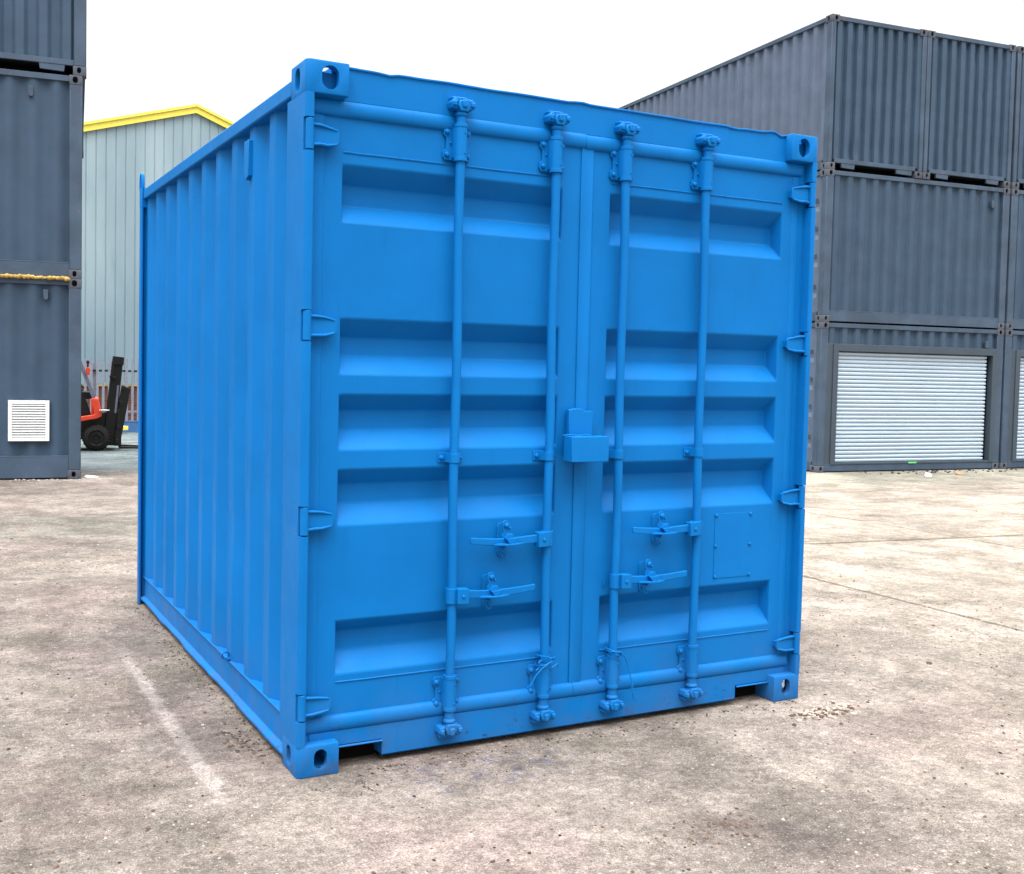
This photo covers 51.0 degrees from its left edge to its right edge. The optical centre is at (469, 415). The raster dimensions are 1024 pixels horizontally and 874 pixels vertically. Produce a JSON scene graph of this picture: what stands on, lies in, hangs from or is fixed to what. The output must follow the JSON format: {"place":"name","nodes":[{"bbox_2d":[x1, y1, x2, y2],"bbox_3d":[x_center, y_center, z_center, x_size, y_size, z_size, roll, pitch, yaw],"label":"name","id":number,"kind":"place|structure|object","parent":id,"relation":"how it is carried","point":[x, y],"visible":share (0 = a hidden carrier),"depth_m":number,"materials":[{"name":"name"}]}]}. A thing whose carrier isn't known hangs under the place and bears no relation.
{"place":"outdoors","nodes":[
{"label":"outdoors","id":0,"kind":"place"},
{"bbox_2d":[0,432,1023,873],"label":"ground","id":1,"kind":"structure","parent":0,"point":[938,538],"depth_m":4.25,"materials":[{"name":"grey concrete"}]},
{"bbox_2d":[0,277,81,478],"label":"shipping container","id":2,"kind":"object","parent":1,"relation":"on","point":[40,378],"visible":1,"depth_m":13.78,"materials":[{"name":"metal"}]},
{"bbox_2d":[0,273,69,280],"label":"foam seal","id":3,"kind":"object","parent":2,"relation":"on","point":[27,276],"visible":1,"depth_m":13.63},
{"bbox_2d":[0,68,82,278],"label":"shipping container","id":4,"kind":"object","parent":2,"relation":"on","point":[40,174],"visible":0.94,"depth_m":13.67,"materials":[{"name":"metal"}]},
{"bbox_2d":[0,0,86,158],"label":"shipping container","id":5,"kind":"object","parent":4,"relation":"on","point":[44,36],"visible":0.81,"depth_m":13.62,"materials":[{"name":"metal"}]},
{"bbox_2d":[9,479,82,481],"bbox_3d":[-6.148,0.826,13.458,2.456,0.029,0.237,0,3,-20],"label":"rubble patch","id":6,"kind":"object","parent":1,"relation":"on","point":[47,480],"visible":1,"depth_m":13.73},
{"bbox_2d":[84,475,97,477],"bbox_3d":[-5.017,0.810,14.218,0.195,0.042,0.184,3,3,34],"label":"paper scrap","id":7,"kind":"object","parent":1,"relation":"on","point":[89,476],"visible":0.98,"depth_m":14.16,"materials":[{"name":"white paper"}]},
{"bbox_2d":[81,356,137,450],"bbox_3d":[-7.678,-0.347,21.453,3.069,2.080,1.060,0,3,-19],"label":"forklift","id":8,"kind":"object","parent":1,"relation":"on","point":[102,430],"visible":0.58,"depth_m":21.30,"materials":[{"name":"metal"}]},
{"bbox_2d":[84,358,138,432],"bbox_3d":[-10.014,-0.517,27.800,10.500,1.986,0.170,0,3,-31],"label":"palisade fence","id":9,"kind":"object","parent":1,"relation":"on","point":[132,424],"visible":0.15,"depth_m":28.07,"materials":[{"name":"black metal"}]},
{"bbox_2d":[81,104,233,420],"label":"warehouse","id":10,"kind":"structure","parent":1,"relation":"on","point":[121,153],"depth_m":32.20,"materials":[{"name":"grey metal"}]},
{"bbox_2d":[129,604,268,753],"bbox_3d":[-1.455,1.240,5.376,0.136,0.008,2.793,0,3,-27],"label":"rubble patch","id":11,"kind":"object","parent":1,"relation":"on","point":[201,680],"visible":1,"depth_m":5.10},
{"bbox_2d":[203,711,272,763],"bbox_3d":[-0.962,1.297,4.337,0.145,0.012,0.676,-1,3,-41],"label":"rubble patch","id":12,"kind":"object","parent":1,"relation":"on","point":[236,741],"visible":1,"depth_m":4.27,"materials":[{"name":"grey gravel"}]},
{"bbox_2d":[137,58,817,778],"bbox_3d":[-0.227,-0.082,5.776,2.469,2.657,3.236,0,3,-27],"label":"shipping container","id":13,"kind":"object","parent":1,"relation":"on","point":[461,408],"visible":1,"depth_m":4.42,"materials":[{"name":"blue metal"}]},
{"bbox_2d":[297,96,586,737],"bbox_3d":[-0.082,0.023,4.152,1.199,2.470,0.152,0,3,-27],"label":"door","id":14,"kind":"structure","parent":13,"relation":"in","point":[443,326],"depth_m":4.16,"materials":[{"name":"blue paint"}]},
{"bbox_2d":[530,655,558,685],"bbox_3d":[0.294,1.029,4.371,0.135,0.118,0.075,0,3,-27],"label":"wire tie","id":15,"kind":"object","parent":13,"relation":"attached to","point":[548,658],"visible":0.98,"depth_m":4.34,"materials":[{"name":"blue paint"}]},
{"bbox_2d":[605,647,633,698],"bbox_3d":[0.632,1.091,4.547,0.132,0.228,0.077,0,3,-27],"label":"wire tie","id":16,"kind":"object","parent":13,"relation":"attached to","point":[618,653],"visible":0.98,"depth_m":4.52,"materials":[{"name":"blue paint"}]},
{"bbox_2d":[568,121,815,712],"bbox_3d":[0.993,0.020,4.703,1.243,2.470,0.152,0,3,-27],"label":"door","id":17,"kind":"structure","parent":13,"relation":"in","point":[687,344],"depth_m":4.69,"materials":[{"name":"blue paint"}]},
{"bbox_2d":[10,480,976,827],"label":"loose stones","id":18,"kind":"object","parent":1,"relation":"on","point":[588,748],"visible":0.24,"depth_m":5.66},
{"bbox_2d":[358,700,795,780],"bbox_3d":[0.558,1.325,4.423,2.161,0.008,0.153,0,3,-27],"label":"rubble patch","id":19,"kind":"object","parent":1,"relation":"on","point":[359,775],"visible":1,"depth_m":4.38,"materials":[{"name":"gravel"}]},
{"bbox_2d":[672,803,762,847],"bbox_3d":[0.837,1.369,3.577,0.427,0.010,0.240,0,3,-27],"label":"rubble patch","id":20,"kind":"object","parent":1,"relation":"on","point":[725,825],"visible":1,"depth_m":3.58,"materials":[{"name":"gravel"}]},
{"bbox_2d":[779,700,865,721],"bbox_3d":[1.594,1.328,4.811,0.491,0.018,0.198,0,3,-27],"label":"rubble patch","id":21,"kind":"object","parent":1,"relation":"on","point":[811,711],"visible":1,"depth_m":4.79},
{"bbox_2d":[789,700,869,726],"bbox_3d":[1.621,1.329,4.807,0.222,0.016,0.605,4,4,43],"label":"rubble patch","id":22,"kind":"object","parent":1,"relation":"on","point":[819,715],"visible":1,"depth_m":4.78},
{"bbox_2d":[807,322,1003,472],"bbox_3d":[7.484,-0.360,20.274,4.190,2.591,2.442,0,3,-21],"label":"shipping container","id":23,"kind":"object","parent":1,"relation":"on","point":[886,397],"visible":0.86,"depth_m":19.15,"materials":[{"name":"metal"}]},
{"bbox_2d":[807,327,816,461],"bbox_3d":[5.590,-0.411,19.528,0.035,2.321,2.198,0,3,-21],"label":"end door","id":24,"kind":"structure","parent":23,"relation":"in","point":[813,332],"depth_m":18.61,"materials":[{"name":"metal"}]},
{"bbox_2d":[812,169,1009,329],"bbox_3d":[7.539,-2.949,20.156,4.190,2.591,2.442,0,3,-21],"label":"shipping container","id":25,"kind":"object","parent":23,"relation":"on","point":[895,251],"visible":0.73,"depth_m":19.00,"materials":[{"name":"metal"}]},
{"bbox_2d":[619,14,927,178],"bbox_3d":[4.839,-5.785,24.190,2.081,2.591,12.190,0,3,-21],"label":"shipping container","id":26,"kind":"object","parent":25,"relation":"on","point":[848,93],"visible":0.46,"depth_m":18.78,"materials":[{"name":"metal"}]},
{"bbox_2d":[812,176,821,311],"bbox_3d":[5.645,-3.000,19.410,0.035,2.321,2.198,0,3,-21],"label":"end door","id":27,"kind":"structure","parent":25,"relation":"in","point":[819,179],"depth_m":18.49,"materials":[{"name":"metal"}]},
{"bbox_2d":[917,30,1015,187],"bbox_3d":[6.787,-5.779,24.956,2.081,2.591,12.190,0,3,-21],"label":"shipping container","id":28,"kind":"object","parent":25,"relation":"on","point":[969,109],"visible":0.18,"depth_m":19.34,"materials":[{"name":"metal"}]},
{"bbox_2d":[860,468,1016,473],"bbox_3d":[10.625,1.011,19.973,8.062,0.041,0.480,0,3,-21],"label":"rubble patch","id":29,"kind":"object","parent":1,"relation":"on","point":[946,471],"visible":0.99,"depth_m":19.19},
{"bbox_2d":[998,330,1023,468],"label":"shipping container","id":30,"kind":"object","parent":1,"relation":"on","point":[1011,445],"visible":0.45,"depth_m":20.03,"materials":[{"name":"metal"}]},
{"bbox_2d":[987,189,1023,330],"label":"shipping container","id":31,"kind":"object","parent":30,"relation":"on","point":[1014,310],"visible":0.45,"depth_m":19.89,"materials":[{"name":"metal"}]},
{"bbox_2d":[1010,46,1023,189],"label":"shipping container","id":32,"kind":"object","parent":31,"relation":"on","point":[1017,170],"visible":0.09,"depth_m":19.75,"materials":[{"name":"metal"}]},
{"bbox_2d":[84,0,1023,122],"label":"sky","id":33,"kind":"structure","parent":0,"point":[226,58],"materials":[{"name":"white"}]}
]}

